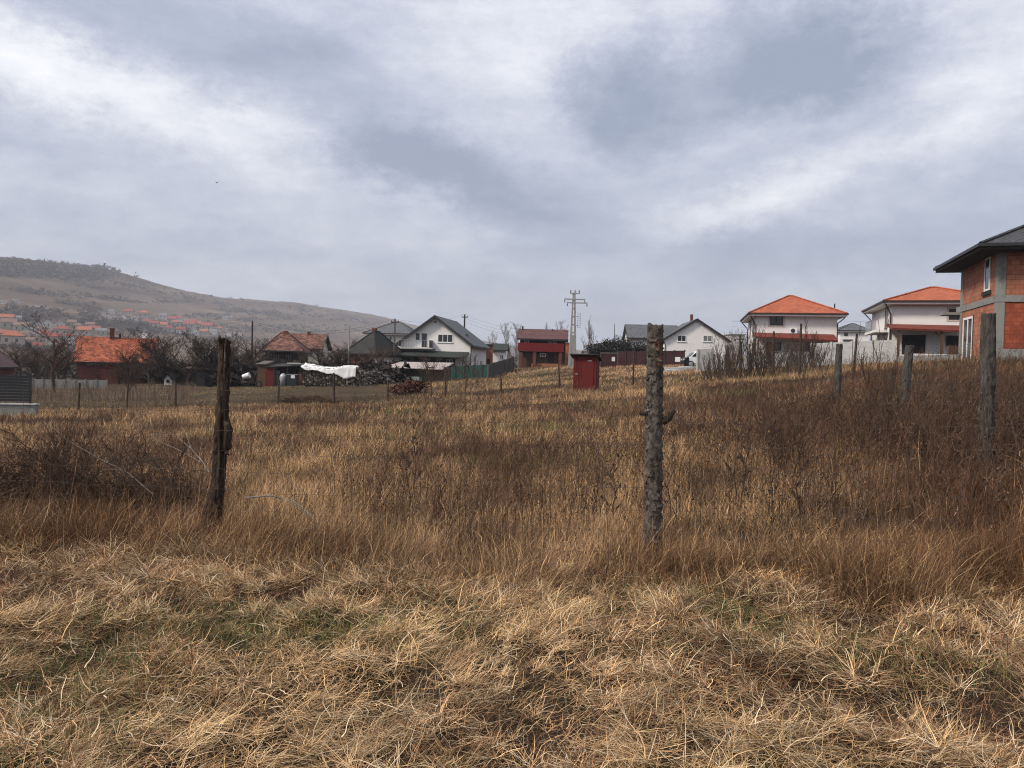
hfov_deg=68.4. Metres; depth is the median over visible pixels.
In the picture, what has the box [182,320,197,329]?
village house
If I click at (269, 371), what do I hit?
red door
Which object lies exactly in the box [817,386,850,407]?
bramble shrub
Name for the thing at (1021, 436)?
bramble shrub
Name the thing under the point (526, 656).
ground
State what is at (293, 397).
brush heap
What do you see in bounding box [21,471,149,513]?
bramble shrub
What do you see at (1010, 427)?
bramble shrub
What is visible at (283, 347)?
tiled roof house
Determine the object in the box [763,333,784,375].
bare sapling
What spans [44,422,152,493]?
dead branch
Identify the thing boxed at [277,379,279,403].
fence stake
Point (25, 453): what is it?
bramble shrub
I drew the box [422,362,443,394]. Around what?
bare shrub
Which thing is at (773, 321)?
window
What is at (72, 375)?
hedge
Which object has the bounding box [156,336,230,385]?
bare tree
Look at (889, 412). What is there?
bramble shrub
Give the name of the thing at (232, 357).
bare tree
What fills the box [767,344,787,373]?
bare sapling
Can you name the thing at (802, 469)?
dead weed
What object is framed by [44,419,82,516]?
bramble cane
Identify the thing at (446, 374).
bare shrub
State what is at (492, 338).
bare tree
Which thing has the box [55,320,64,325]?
village house
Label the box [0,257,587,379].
hills
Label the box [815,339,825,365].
bare sapling
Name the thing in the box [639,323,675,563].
fence post
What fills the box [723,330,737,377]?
bare sapling
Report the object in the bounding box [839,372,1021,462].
bramble shrub
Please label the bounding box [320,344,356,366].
bare tree
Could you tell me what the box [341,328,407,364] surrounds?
dark roof house
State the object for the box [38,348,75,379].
bare tree
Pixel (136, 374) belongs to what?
bare tree
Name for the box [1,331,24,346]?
village house
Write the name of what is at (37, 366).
bare tree
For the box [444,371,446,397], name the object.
fence stake
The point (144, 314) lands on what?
village house
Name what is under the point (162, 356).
bare tree
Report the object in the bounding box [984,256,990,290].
window
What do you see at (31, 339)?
village house
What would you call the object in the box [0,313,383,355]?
valley trees
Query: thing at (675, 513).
dead weed
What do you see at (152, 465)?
dead branch
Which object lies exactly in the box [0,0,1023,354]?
sky
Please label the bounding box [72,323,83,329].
village house
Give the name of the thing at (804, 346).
bare sapling
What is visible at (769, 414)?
bramble shrub
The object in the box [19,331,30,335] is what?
village house
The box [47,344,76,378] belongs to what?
bare tree
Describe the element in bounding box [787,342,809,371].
bare sapling
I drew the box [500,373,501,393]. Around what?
fence stake
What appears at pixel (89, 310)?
hillside scrub
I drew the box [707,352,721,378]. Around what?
bare sapling
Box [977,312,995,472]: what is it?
fence post
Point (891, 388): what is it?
bare sapling
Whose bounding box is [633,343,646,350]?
evergreen bush
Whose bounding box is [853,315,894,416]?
bare sapling
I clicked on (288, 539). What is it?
fence line grass
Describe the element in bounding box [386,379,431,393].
brush pile
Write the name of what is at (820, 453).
bramble tangle
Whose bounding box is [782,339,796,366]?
bare sapling
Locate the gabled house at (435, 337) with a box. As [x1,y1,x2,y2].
[395,315,491,366]
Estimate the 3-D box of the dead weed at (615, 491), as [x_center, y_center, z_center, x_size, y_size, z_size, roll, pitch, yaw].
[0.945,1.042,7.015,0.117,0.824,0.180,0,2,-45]
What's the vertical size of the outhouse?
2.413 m
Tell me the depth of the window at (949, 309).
62.55 m
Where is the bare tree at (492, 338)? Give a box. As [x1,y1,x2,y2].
[488,332,497,343]
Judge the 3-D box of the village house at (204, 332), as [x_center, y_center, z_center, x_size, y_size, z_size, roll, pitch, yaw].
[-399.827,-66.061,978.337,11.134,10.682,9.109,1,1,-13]
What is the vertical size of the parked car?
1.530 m
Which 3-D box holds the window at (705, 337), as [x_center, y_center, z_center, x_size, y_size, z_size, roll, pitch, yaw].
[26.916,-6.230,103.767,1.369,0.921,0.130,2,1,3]
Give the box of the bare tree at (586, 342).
[576,325,597,353]
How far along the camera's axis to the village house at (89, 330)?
622.21 m
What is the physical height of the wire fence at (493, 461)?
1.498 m
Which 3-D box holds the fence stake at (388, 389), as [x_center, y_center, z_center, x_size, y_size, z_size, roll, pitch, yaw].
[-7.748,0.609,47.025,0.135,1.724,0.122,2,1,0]
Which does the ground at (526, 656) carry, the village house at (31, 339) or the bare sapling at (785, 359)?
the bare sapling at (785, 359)
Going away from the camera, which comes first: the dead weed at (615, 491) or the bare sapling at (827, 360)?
the dead weed at (615, 491)
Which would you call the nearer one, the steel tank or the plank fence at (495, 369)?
the steel tank
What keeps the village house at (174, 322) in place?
on the hills
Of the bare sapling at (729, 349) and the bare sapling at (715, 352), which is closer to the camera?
the bare sapling at (729, 349)
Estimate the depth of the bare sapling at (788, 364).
41.56 m
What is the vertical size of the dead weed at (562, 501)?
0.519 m
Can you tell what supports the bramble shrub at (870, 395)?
on the ground at (526, 656)
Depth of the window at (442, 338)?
99.66 m
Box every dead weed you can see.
[372,473,389,524]
[399,452,416,515]
[403,415,420,497]
[436,464,446,515]
[558,487,572,521]
[584,489,599,535]
[591,467,610,529]
[604,452,623,523]
[664,452,677,525]
[672,484,680,530]
[723,418,747,500]
[737,432,751,507]
[739,456,752,508]
[763,440,777,511]
[788,446,808,527]
[980,423,1009,526]
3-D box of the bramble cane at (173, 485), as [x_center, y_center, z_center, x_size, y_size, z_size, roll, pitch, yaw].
[-3.565,0.926,7.137,0.992,0.842,0.158,2,1,10]
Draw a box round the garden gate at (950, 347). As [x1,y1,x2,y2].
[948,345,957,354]
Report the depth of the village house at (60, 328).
574.23 m
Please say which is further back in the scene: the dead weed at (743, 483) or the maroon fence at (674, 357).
the maroon fence at (674, 357)
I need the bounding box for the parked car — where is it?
[680,351,715,365]
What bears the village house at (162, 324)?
on the hills
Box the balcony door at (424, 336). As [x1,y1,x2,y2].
[421,333,427,347]
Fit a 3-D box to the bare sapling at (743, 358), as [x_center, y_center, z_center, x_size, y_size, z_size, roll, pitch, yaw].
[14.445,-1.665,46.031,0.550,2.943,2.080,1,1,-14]
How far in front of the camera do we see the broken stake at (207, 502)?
6.71 m
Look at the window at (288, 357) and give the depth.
98.02 m
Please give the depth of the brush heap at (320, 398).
47.21 m
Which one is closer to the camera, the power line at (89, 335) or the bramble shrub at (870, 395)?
the bramble shrub at (870, 395)
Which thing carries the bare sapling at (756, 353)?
on the ground at (526, 656)
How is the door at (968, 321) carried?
in the brick shell
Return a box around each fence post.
[206,335,232,535]
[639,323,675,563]
[833,344,842,407]
[897,345,913,426]
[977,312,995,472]
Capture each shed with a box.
[179,367,216,384]
[256,361,311,385]
[391,362,453,382]
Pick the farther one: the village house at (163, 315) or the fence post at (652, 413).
the village house at (163, 315)
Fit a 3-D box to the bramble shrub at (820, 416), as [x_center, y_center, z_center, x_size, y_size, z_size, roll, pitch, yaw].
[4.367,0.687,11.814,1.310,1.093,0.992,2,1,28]
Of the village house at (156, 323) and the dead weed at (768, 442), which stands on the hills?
the village house at (156, 323)
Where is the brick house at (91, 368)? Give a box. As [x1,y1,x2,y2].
[73,328,158,384]
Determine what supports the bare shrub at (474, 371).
on the ground at (526, 656)
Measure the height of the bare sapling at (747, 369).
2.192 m
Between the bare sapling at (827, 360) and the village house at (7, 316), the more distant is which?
the village house at (7, 316)
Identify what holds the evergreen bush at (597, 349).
on the ground at (526, 656)
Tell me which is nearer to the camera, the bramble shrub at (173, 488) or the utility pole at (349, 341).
the bramble shrub at (173, 488)
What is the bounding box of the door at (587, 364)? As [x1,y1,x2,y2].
[575,359,593,389]
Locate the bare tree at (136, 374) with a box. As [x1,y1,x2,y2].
[111,352,154,388]
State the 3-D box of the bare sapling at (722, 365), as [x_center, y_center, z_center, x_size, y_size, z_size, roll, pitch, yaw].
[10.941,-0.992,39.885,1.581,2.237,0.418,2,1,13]
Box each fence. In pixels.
[0,373,39,417]
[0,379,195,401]
[0,389,1023,567]
[487,357,513,378]
[616,350,684,365]
[772,354,1023,473]
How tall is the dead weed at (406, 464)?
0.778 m
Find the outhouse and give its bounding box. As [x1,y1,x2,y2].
[570,354,602,391]
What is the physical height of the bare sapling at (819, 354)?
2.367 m
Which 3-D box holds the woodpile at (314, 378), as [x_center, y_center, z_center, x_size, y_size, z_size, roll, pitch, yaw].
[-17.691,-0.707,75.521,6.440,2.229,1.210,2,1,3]
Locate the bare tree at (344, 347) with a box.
[324,337,358,362]
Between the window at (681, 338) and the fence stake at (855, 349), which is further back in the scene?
the window at (681, 338)
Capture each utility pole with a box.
[251,321,252,355]
[348,326,349,361]
[391,319,398,360]
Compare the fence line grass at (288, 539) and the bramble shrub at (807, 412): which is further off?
the bramble shrub at (807, 412)
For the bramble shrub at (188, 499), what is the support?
on the ground at (526, 656)
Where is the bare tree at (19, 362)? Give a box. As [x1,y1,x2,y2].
[4,344,40,374]
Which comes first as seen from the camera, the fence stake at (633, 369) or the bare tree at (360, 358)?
the fence stake at (633, 369)
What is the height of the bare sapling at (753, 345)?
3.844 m
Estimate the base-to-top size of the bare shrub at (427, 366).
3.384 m
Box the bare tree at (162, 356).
[112,324,189,377]
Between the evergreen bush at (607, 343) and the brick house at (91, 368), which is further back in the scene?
the evergreen bush at (607, 343)
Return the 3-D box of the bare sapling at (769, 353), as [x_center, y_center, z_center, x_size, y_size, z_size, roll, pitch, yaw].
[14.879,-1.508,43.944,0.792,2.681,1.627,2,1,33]
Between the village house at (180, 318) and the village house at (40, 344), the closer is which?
the village house at (40, 344)
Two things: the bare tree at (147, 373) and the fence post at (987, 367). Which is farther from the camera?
the bare tree at (147, 373)
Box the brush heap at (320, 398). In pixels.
[287,393,344,404]
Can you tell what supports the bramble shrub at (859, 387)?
on the ground at (526, 656)
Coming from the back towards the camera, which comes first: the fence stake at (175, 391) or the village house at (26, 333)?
the village house at (26, 333)
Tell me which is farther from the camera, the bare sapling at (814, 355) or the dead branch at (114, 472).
the bare sapling at (814, 355)
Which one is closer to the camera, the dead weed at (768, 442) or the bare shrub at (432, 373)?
the dead weed at (768, 442)
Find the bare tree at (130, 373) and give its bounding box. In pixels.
[97,341,150,408]
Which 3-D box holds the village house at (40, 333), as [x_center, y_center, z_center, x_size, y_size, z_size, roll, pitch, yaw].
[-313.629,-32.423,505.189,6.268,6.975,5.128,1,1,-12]
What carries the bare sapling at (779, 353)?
on the ground at (526, 656)
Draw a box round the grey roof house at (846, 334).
[838,323,868,341]
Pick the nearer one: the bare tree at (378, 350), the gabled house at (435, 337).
the bare tree at (378, 350)
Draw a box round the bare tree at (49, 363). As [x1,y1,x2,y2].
[39,357,58,373]
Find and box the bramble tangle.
[0,390,1023,549]
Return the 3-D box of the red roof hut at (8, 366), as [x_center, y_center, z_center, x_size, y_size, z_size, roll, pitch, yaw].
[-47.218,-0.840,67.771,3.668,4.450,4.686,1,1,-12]
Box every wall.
[32,378,107,388]
[696,348,713,371]
[713,352,808,368]
[810,339,894,365]
[898,354,960,362]
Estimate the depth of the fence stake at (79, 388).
44.00 m
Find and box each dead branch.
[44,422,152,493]
[67,433,157,498]
[91,452,198,479]
[139,419,200,462]
[179,429,208,471]
[245,495,318,526]
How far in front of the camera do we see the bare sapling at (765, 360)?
43.38 m
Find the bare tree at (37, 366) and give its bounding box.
[19,347,56,378]
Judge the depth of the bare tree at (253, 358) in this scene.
86.61 m
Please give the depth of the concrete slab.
64.48 m
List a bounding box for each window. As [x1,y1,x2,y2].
[86,363,107,365]
[286,355,290,360]
[415,333,419,340]
[437,334,452,342]
[677,335,685,341]
[702,335,711,341]
[767,342,780,350]
[768,316,784,326]
[946,307,959,321]
[946,336,958,345]
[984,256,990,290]
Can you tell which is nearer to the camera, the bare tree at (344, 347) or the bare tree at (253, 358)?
the bare tree at (253, 358)
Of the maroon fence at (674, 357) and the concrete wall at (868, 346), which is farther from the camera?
the maroon fence at (674, 357)
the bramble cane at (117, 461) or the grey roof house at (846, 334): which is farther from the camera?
the grey roof house at (846, 334)
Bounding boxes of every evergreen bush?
[581,341,614,354]
[589,332,639,352]
[594,336,617,353]
[611,338,645,352]
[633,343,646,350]
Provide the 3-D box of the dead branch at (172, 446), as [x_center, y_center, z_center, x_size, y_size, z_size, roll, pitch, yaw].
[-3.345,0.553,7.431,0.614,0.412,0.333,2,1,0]
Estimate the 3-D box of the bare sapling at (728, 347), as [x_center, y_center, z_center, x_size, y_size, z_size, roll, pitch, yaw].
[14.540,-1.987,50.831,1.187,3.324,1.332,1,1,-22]
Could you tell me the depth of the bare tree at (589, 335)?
128.51 m
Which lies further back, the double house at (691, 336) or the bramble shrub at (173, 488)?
the double house at (691, 336)
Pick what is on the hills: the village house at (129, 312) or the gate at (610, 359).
the village house at (129, 312)
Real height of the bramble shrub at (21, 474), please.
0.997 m
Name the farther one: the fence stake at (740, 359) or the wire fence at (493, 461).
the fence stake at (740, 359)
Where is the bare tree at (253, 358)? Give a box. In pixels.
[230,335,284,368]
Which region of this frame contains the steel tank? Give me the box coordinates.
[280,373,286,385]
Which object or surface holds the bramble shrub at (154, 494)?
on the ground at (526, 656)
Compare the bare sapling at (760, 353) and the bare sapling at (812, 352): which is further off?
the bare sapling at (812, 352)
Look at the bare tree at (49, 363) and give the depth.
91.85 m
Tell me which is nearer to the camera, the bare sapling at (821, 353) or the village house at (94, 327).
the bare sapling at (821, 353)
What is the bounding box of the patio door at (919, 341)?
[901,335,925,353]
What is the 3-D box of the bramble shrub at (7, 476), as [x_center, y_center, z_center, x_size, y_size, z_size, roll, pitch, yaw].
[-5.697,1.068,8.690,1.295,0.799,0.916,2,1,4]
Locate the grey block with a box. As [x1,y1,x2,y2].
[723,334,745,354]
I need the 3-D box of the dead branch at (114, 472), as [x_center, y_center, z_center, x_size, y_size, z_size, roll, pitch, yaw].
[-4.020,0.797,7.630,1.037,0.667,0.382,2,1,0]
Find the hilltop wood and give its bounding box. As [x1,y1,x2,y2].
[0,256,138,283]
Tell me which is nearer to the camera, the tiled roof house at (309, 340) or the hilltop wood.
the tiled roof house at (309, 340)
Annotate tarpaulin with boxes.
[301,363,358,378]
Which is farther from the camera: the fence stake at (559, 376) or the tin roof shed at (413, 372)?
the tin roof shed at (413, 372)
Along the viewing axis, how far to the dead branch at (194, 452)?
7.32 m
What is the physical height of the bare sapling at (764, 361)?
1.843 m
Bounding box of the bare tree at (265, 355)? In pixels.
[243,343,280,367]
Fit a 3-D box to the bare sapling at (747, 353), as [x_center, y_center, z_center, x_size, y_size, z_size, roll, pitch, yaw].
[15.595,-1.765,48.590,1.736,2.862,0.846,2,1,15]
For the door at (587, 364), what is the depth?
41.41 m
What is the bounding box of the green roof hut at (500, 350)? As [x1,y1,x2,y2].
[492,343,509,361]
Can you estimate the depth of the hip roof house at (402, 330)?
128.34 m
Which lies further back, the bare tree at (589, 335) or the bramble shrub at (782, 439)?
the bare tree at (589, 335)
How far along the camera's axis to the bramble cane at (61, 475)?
7.28 m
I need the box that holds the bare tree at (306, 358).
[292,347,325,363]
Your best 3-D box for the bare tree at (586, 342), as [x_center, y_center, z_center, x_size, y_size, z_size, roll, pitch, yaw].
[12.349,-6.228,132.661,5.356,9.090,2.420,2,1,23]
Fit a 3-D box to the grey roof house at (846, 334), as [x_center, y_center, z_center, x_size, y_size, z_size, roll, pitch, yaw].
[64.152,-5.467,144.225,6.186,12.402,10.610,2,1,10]
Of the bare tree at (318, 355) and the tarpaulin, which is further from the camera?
the bare tree at (318, 355)
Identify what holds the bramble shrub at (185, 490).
on the ground at (526, 656)
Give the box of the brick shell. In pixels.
[933,224,1023,359]
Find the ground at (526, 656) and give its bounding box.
[0,360,1023,767]
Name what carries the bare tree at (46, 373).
on the ground at (526, 656)
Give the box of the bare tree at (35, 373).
[18,340,56,378]
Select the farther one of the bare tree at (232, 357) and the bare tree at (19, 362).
the bare tree at (19, 362)
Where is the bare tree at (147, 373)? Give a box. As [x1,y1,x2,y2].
[127,337,179,385]
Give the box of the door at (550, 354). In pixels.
[548,352,553,363]
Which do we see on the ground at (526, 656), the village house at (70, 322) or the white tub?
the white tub
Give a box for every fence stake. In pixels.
[77,383,80,409]
[175,379,176,406]
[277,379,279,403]
[333,373,334,403]
[387,380,388,400]
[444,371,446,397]
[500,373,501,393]
[558,365,560,387]
[632,352,634,386]
[739,341,741,377]
[771,331,774,376]
[798,323,801,375]
[852,333,857,374]
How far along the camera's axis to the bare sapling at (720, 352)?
42.44 m
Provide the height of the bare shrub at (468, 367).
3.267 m
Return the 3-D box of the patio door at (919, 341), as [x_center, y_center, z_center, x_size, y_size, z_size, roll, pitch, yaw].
[33.778,-3.320,63.412,1.779,1.614,0.080,2,1,16]
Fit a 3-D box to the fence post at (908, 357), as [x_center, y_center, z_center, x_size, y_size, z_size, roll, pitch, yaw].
[8.332,0.243,16.003,0.213,2.153,0.194,5,1,0]
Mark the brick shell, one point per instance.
(991, 270)
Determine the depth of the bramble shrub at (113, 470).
7.78 m
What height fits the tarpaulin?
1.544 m
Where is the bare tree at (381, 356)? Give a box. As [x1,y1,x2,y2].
[373,347,399,363]
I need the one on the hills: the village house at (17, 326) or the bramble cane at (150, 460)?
the village house at (17, 326)
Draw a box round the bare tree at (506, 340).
[501,322,513,358]
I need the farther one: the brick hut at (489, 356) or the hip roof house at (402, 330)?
the hip roof house at (402, 330)
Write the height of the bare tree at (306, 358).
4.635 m
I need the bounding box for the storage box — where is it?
[287,374,298,385]
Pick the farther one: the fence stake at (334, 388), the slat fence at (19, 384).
the fence stake at (334, 388)
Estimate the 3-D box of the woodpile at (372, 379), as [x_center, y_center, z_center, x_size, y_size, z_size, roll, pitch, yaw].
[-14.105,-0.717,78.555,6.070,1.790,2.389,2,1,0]
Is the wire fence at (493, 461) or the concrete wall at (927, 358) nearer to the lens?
the wire fence at (493, 461)
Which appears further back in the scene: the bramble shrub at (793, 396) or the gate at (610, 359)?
the gate at (610, 359)
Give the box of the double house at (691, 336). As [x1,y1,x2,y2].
[622,314,731,356]
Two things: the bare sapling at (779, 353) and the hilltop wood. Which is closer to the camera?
the bare sapling at (779, 353)
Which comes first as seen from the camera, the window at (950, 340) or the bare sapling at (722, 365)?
the bare sapling at (722, 365)
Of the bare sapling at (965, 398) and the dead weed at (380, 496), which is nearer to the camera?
the dead weed at (380, 496)
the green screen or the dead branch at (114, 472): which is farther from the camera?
the green screen
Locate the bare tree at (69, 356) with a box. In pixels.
[19,310,99,392]
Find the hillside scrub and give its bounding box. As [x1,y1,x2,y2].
[0,279,383,325]
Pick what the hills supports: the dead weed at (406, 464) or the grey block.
the grey block
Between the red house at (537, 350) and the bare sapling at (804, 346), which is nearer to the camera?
the bare sapling at (804, 346)
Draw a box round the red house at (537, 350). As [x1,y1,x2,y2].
[517,326,568,368]
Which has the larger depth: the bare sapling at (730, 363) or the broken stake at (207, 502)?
the bare sapling at (730, 363)
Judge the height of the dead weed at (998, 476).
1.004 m
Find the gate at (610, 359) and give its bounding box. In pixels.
[600,352,617,366]
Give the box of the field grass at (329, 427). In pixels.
[0,354,1023,577]
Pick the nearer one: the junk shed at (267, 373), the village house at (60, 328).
the junk shed at (267, 373)
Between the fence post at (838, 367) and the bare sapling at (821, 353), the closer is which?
the fence post at (838, 367)
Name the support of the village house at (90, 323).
on the hills
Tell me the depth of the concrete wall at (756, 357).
59.55 m
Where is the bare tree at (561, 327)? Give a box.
[556,320,567,349]
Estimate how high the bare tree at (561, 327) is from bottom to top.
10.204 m
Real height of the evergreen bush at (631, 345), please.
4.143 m
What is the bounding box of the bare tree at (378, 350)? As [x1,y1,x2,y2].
[363,344,392,365]
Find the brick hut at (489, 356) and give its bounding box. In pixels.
[486,344,493,364]
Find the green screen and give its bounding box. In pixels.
[451,364,486,378]
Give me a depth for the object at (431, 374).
81.78 m
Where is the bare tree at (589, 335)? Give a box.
[586,317,593,352]
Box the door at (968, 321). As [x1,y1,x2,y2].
[962,316,972,359]
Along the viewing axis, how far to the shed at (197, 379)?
84.06 m
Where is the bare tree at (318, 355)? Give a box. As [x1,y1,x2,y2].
[304,347,329,364]
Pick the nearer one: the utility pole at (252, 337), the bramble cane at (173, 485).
the bramble cane at (173, 485)
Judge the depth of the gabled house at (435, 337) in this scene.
99.83 m
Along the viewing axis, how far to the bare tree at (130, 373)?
45.25 m
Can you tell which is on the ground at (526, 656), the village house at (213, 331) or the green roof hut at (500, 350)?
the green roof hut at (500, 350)
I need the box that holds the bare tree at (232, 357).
[203,331,256,372]
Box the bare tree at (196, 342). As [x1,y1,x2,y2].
[177,324,218,382]
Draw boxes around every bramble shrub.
[0,424,87,506]
[0,429,192,512]
[0,432,76,497]
[0,433,117,501]
[0,444,44,503]
[20,423,90,520]
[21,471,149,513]
[30,401,112,518]
[51,459,205,517]
[87,455,155,512]
[90,456,207,513]
[115,472,187,514]
[131,484,209,512]
[153,461,205,511]
[159,476,205,506]
[731,394,806,435]
[732,400,800,459]
[748,404,834,474]
[749,398,835,447]
[767,378,822,421]
[778,394,829,433]
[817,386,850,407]
[819,375,913,440]
[830,381,939,412]
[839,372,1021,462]
[843,375,927,458]
[857,405,970,458]
[886,406,952,463]
[965,407,1023,461]
[996,404,1023,456]
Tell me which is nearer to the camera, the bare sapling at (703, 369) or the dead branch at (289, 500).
the dead branch at (289, 500)
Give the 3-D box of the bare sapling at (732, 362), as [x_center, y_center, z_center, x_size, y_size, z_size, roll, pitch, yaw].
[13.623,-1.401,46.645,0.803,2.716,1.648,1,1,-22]
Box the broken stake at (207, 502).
[197,479,213,540]
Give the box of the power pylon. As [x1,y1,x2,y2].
[564,290,587,367]
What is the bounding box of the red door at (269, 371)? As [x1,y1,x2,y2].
[266,367,273,385]
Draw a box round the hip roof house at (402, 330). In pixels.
[362,321,413,346]
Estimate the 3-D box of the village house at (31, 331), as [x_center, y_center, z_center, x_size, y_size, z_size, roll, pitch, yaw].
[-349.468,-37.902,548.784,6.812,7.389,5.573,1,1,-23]
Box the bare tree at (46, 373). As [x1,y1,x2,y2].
[42,363,54,378]
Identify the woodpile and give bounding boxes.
[302,366,367,386]
[367,369,400,384]
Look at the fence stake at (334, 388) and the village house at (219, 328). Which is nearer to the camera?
the fence stake at (334, 388)
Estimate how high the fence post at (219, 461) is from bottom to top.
2.095 m
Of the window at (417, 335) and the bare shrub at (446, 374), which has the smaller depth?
the bare shrub at (446, 374)
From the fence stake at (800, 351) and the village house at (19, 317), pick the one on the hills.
the village house at (19, 317)
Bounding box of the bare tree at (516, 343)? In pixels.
[512,323,521,366]
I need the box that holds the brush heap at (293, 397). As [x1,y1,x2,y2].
[256,393,322,404]
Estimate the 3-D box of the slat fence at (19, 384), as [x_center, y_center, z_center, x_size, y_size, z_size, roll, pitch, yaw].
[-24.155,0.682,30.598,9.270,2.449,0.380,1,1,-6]
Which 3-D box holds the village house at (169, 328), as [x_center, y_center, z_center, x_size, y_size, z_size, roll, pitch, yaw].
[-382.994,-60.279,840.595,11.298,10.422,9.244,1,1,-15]
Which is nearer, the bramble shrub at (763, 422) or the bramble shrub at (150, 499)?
the bramble shrub at (150, 499)
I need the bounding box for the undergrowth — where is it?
[139,356,411,386]
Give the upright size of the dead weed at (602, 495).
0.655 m
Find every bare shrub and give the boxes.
[417,353,441,397]
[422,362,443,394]
[435,364,455,392]
[450,353,477,393]
[470,366,483,389]
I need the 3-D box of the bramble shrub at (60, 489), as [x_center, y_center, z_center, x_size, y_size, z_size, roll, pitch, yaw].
[-4.371,0.919,7.228,0.606,1.120,0.538,1,1,-30]
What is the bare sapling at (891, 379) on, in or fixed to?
on the ground at (526, 656)
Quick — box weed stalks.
[0,341,1023,563]
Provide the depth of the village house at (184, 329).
854.79 m
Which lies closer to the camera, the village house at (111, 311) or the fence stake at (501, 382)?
the fence stake at (501, 382)
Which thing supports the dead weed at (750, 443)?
on the ground at (526, 656)
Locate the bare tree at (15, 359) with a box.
[2,345,48,374]
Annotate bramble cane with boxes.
[19,419,61,518]
[21,460,115,512]
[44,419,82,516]
[78,433,140,523]
[92,435,185,522]
[109,444,209,516]
[155,429,197,520]
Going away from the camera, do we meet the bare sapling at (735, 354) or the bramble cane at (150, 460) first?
the bramble cane at (150, 460)
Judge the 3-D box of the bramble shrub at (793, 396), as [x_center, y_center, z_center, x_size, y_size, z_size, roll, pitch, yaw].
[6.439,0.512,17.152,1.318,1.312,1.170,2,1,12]
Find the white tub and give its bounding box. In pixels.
[242,372,250,386]
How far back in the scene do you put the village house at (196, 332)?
884.72 m
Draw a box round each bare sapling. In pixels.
[699,356,709,378]
[700,350,712,378]
[704,345,734,380]
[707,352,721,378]
[710,328,725,377]
[711,349,721,382]
[712,336,730,378]
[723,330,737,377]
[723,331,736,370]
[723,341,743,377]
[724,351,744,378]
[728,328,742,377]
[737,334,756,376]
[738,328,761,377]
[741,336,765,374]
[744,312,760,375]
[744,347,754,377]
[746,333,771,376]
[750,323,770,376]
[753,349,774,374]
[759,340,771,374]
[762,338,777,375]
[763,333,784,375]
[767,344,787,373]
[775,336,798,368]
[776,349,794,375]
[781,345,791,371]
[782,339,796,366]
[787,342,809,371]
[793,345,807,363]
[798,318,818,372]
[803,338,829,369]
[807,332,818,368]
[814,338,823,367]
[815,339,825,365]
[815,348,834,370]
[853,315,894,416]
[877,343,900,435]
[878,363,894,408]
[936,343,977,426]
[995,359,1023,463]
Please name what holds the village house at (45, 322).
on the hills
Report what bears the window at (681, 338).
in the double house at (691, 336)
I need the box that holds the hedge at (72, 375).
[12,343,600,379]
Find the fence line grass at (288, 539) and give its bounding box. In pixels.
[0,476,1023,623]
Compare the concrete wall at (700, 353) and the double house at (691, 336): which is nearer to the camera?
the concrete wall at (700, 353)
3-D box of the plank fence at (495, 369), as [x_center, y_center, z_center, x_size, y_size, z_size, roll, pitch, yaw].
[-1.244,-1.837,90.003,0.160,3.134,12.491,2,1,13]
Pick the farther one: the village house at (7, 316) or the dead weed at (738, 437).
the village house at (7, 316)
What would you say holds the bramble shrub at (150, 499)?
on the ground at (526, 656)
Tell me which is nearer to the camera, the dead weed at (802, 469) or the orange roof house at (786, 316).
the dead weed at (802, 469)
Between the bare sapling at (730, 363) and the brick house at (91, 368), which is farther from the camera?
the brick house at (91, 368)
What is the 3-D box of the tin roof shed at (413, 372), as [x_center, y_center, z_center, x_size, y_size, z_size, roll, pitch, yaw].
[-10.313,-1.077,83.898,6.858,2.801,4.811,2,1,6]
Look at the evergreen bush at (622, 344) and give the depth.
98.21 m
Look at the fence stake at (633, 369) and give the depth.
46.95 m
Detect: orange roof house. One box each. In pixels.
[740,295,848,353]
[861,286,960,360]
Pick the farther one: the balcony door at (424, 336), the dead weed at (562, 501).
the balcony door at (424, 336)
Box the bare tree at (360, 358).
[353,351,377,367]
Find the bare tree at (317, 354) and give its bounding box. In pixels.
[304,344,335,364]
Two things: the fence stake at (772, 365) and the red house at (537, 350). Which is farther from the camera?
the red house at (537, 350)
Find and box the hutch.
[162,373,175,384]
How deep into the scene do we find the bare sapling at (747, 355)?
44.28 m
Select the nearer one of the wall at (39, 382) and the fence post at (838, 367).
the fence post at (838, 367)
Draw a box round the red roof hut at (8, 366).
[0,351,20,392]
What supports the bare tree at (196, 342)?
on the ground at (526, 656)
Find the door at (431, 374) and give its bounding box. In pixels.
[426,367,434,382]
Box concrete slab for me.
[664,367,692,370]
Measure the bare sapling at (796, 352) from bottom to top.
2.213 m
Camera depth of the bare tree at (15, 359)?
91.45 m
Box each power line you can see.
[23,321,245,336]
[465,316,569,339]
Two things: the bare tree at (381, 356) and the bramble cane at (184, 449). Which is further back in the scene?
the bare tree at (381, 356)
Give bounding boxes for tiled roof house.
[260,331,312,363]
[291,332,330,363]
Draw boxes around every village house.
[0,314,15,319]
[0,318,17,329]
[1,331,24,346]
[12,298,19,303]
[13,322,29,330]
[15,315,22,321]
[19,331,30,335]
[25,337,36,343]
[26,327,37,334]
[32,342,42,348]
[38,330,49,335]
[42,320,53,327]
[44,332,62,343]
[53,325,71,336]
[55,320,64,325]
[67,320,77,325]
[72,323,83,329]
[73,331,82,336]
[76,326,93,335]
[85,322,95,325]
[90,325,101,333]
[95,328,106,335]
[108,309,114,313]
[124,309,134,315]
[137,310,149,318]
[149,320,159,328]
[159,313,167,319]
[160,322,168,326]
[163,325,173,331]
[166,316,177,322]
[171,320,181,326]
[176,327,186,334]
[177,316,182,321]
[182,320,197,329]
[191,330,198,335]
[199,329,208,335]
[200,322,214,331]
[210,329,217,333]
[215,326,223,331]

